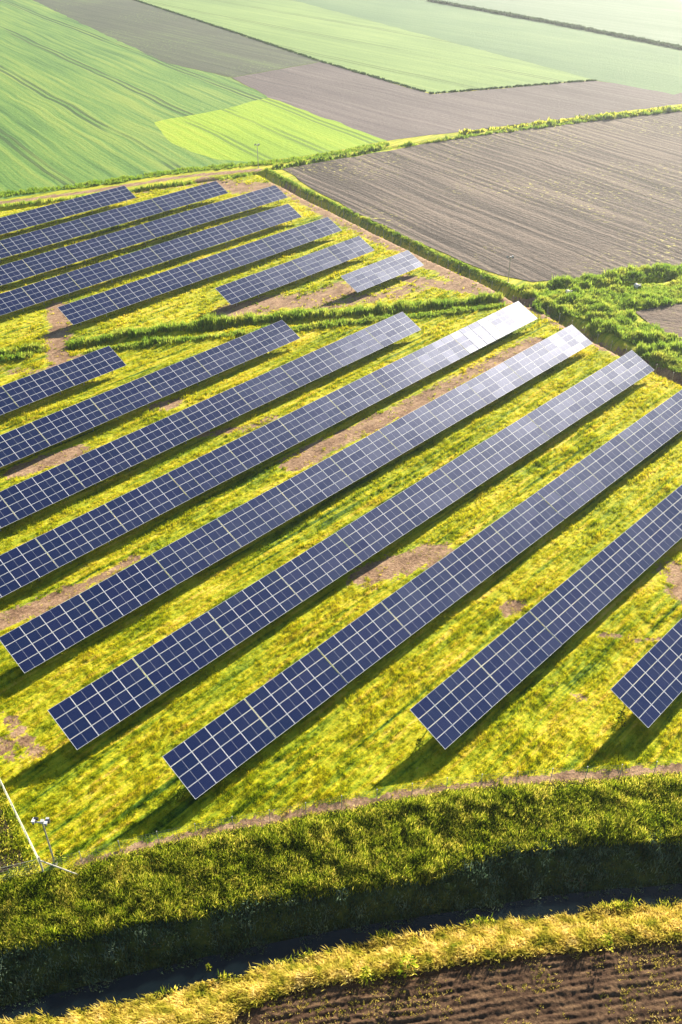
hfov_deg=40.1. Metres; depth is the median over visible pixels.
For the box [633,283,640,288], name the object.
pipe headwall
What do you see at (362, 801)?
wire fence
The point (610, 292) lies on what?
reed thicket
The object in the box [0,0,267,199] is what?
wheat field
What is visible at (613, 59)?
clover field
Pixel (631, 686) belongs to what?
solar panel row
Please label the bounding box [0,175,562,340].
mown grass
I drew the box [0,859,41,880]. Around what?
wire fence
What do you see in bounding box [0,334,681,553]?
mown grass
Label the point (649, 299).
reed thicket
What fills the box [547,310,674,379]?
wire fence
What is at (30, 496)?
solar panel row
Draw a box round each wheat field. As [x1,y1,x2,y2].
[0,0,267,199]
[154,98,386,161]
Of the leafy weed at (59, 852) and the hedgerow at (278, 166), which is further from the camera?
the hedgerow at (278, 166)
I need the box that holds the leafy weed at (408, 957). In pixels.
[395,953,418,979]
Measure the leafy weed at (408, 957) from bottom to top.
2.222 m
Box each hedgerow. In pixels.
[272,105,681,169]
[458,105,681,135]
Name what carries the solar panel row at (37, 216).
on the ground at (56, 323)
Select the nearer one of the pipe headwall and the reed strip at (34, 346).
the reed strip at (34, 346)
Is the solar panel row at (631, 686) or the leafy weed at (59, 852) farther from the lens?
the solar panel row at (631, 686)
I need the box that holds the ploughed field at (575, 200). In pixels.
[283,111,681,281]
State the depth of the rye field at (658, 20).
393.55 m
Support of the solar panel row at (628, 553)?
on the ground at (56, 323)
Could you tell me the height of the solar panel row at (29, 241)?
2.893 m
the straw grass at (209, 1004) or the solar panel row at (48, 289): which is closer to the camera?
the straw grass at (209, 1004)
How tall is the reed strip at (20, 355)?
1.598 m
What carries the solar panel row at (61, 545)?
on the ground at (56, 323)
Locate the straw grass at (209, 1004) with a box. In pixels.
[0,898,681,1023]
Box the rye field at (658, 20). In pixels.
[437,0,681,45]
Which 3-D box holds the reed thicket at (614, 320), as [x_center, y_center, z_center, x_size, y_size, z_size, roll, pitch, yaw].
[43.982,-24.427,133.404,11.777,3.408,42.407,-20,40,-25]
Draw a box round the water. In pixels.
[0,883,681,1023]
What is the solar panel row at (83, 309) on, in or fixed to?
on the ground at (56, 323)
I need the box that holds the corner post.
[37,856,78,874]
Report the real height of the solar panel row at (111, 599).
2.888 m
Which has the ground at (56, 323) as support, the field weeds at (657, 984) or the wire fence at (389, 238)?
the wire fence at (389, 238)
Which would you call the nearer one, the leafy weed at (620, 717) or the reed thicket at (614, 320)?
the leafy weed at (620, 717)
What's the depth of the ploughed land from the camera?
57.90 m
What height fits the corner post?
1.950 m
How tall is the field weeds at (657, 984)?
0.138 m
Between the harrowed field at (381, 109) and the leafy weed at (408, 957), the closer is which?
the leafy weed at (408, 957)
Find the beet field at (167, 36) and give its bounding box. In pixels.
[33,0,317,76]
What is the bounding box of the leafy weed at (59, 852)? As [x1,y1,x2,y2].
[54,849,66,864]
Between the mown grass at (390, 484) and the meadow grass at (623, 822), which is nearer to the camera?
the meadow grass at (623, 822)
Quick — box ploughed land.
[232,939,681,1023]
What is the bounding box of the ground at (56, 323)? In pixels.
[0,1,681,1023]
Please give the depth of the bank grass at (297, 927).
63.85 m
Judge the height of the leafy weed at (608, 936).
1.624 m
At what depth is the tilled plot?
140.70 m
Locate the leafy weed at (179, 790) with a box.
[175,788,185,802]
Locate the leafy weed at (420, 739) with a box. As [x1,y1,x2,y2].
[415,738,424,751]
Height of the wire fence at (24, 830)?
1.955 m
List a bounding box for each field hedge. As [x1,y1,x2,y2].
[134,0,430,93]
[427,0,681,49]
[430,79,596,93]
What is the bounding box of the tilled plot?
[636,303,681,341]
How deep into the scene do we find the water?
62.37 m
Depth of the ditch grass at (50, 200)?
195.30 m
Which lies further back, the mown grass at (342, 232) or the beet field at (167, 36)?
the beet field at (167, 36)
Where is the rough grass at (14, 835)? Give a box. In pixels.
[0,786,38,878]
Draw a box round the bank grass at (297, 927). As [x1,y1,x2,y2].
[0,830,681,1012]
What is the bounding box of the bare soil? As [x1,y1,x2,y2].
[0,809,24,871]
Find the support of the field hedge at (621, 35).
on the ground at (56, 323)
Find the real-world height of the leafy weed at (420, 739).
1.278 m
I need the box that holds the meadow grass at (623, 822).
[0,770,681,955]
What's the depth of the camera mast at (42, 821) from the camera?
62.94 m
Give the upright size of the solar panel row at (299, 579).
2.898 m
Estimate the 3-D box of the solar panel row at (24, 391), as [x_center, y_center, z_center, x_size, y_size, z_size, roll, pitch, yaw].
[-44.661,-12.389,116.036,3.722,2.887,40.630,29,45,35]
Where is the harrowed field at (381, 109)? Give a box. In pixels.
[233,62,681,140]
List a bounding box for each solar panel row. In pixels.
[0,181,227,261]
[0,185,287,285]
[0,186,135,234]
[0,204,301,315]
[0,301,537,597]
[0,312,420,530]
[0,320,299,466]
[0,325,591,672]
[0,346,125,415]
[48,350,653,749]
[58,217,341,324]
[162,390,681,798]
[215,236,373,305]
[341,250,422,292]
[410,485,681,748]
[610,619,681,727]
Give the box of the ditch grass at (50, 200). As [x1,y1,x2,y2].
[0,172,250,207]
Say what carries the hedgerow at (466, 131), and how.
on the ground at (56, 323)
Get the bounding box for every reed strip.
[0,341,45,356]
[0,350,33,362]
[64,291,505,351]
[84,301,504,354]
[265,167,525,289]
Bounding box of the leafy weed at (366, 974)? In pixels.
[356,965,375,985]
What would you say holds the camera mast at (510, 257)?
on the ground at (56, 323)
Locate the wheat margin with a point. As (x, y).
(114, 180)
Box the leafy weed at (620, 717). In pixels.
[612,710,625,727]
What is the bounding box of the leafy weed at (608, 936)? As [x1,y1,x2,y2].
[596,932,614,951]
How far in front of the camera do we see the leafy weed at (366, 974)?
58.28 m
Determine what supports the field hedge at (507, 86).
on the ground at (56, 323)
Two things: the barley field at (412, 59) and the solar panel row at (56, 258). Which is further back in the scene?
the barley field at (412, 59)
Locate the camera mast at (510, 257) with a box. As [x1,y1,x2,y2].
[506,255,513,282]
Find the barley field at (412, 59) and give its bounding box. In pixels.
[139,0,592,92]
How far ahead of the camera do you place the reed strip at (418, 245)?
172.34 m
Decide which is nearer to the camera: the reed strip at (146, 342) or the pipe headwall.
the reed strip at (146, 342)
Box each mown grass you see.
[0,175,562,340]
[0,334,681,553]
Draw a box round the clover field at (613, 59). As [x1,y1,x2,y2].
[293,0,681,94]
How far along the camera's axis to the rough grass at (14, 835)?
66.78 m
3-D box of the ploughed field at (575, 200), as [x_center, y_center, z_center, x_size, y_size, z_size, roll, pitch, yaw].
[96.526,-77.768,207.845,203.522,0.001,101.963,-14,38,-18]
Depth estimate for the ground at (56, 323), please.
86.50 m
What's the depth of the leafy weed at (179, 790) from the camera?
69.64 m
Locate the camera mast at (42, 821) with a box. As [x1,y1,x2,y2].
[31,817,56,865]
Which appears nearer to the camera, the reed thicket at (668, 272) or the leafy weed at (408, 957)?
the leafy weed at (408, 957)
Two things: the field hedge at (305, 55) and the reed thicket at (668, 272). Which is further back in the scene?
the field hedge at (305, 55)
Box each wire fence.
[0,779,37,859]
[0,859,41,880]
[43,760,681,870]
[266,175,524,305]
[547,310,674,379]
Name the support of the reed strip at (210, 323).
on the ground at (56, 323)
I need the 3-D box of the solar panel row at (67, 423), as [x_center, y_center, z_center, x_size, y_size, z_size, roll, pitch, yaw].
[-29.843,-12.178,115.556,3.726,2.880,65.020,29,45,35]
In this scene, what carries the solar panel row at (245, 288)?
on the ground at (56, 323)
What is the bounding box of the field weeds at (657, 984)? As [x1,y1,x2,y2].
[234,942,681,1023]
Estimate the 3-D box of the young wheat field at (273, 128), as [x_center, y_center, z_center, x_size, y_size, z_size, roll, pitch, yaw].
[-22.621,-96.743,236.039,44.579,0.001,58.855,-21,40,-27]
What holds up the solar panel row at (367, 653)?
on the ground at (56, 323)
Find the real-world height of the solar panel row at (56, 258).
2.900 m
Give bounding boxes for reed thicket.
[515,261,681,298]
[529,289,681,372]
[549,276,681,302]
[579,285,681,310]
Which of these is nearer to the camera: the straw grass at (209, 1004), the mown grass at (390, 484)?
the straw grass at (209, 1004)
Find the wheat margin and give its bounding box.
[0,142,389,196]
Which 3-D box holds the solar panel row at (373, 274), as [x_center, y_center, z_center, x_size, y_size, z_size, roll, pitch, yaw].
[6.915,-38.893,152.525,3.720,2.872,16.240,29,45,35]

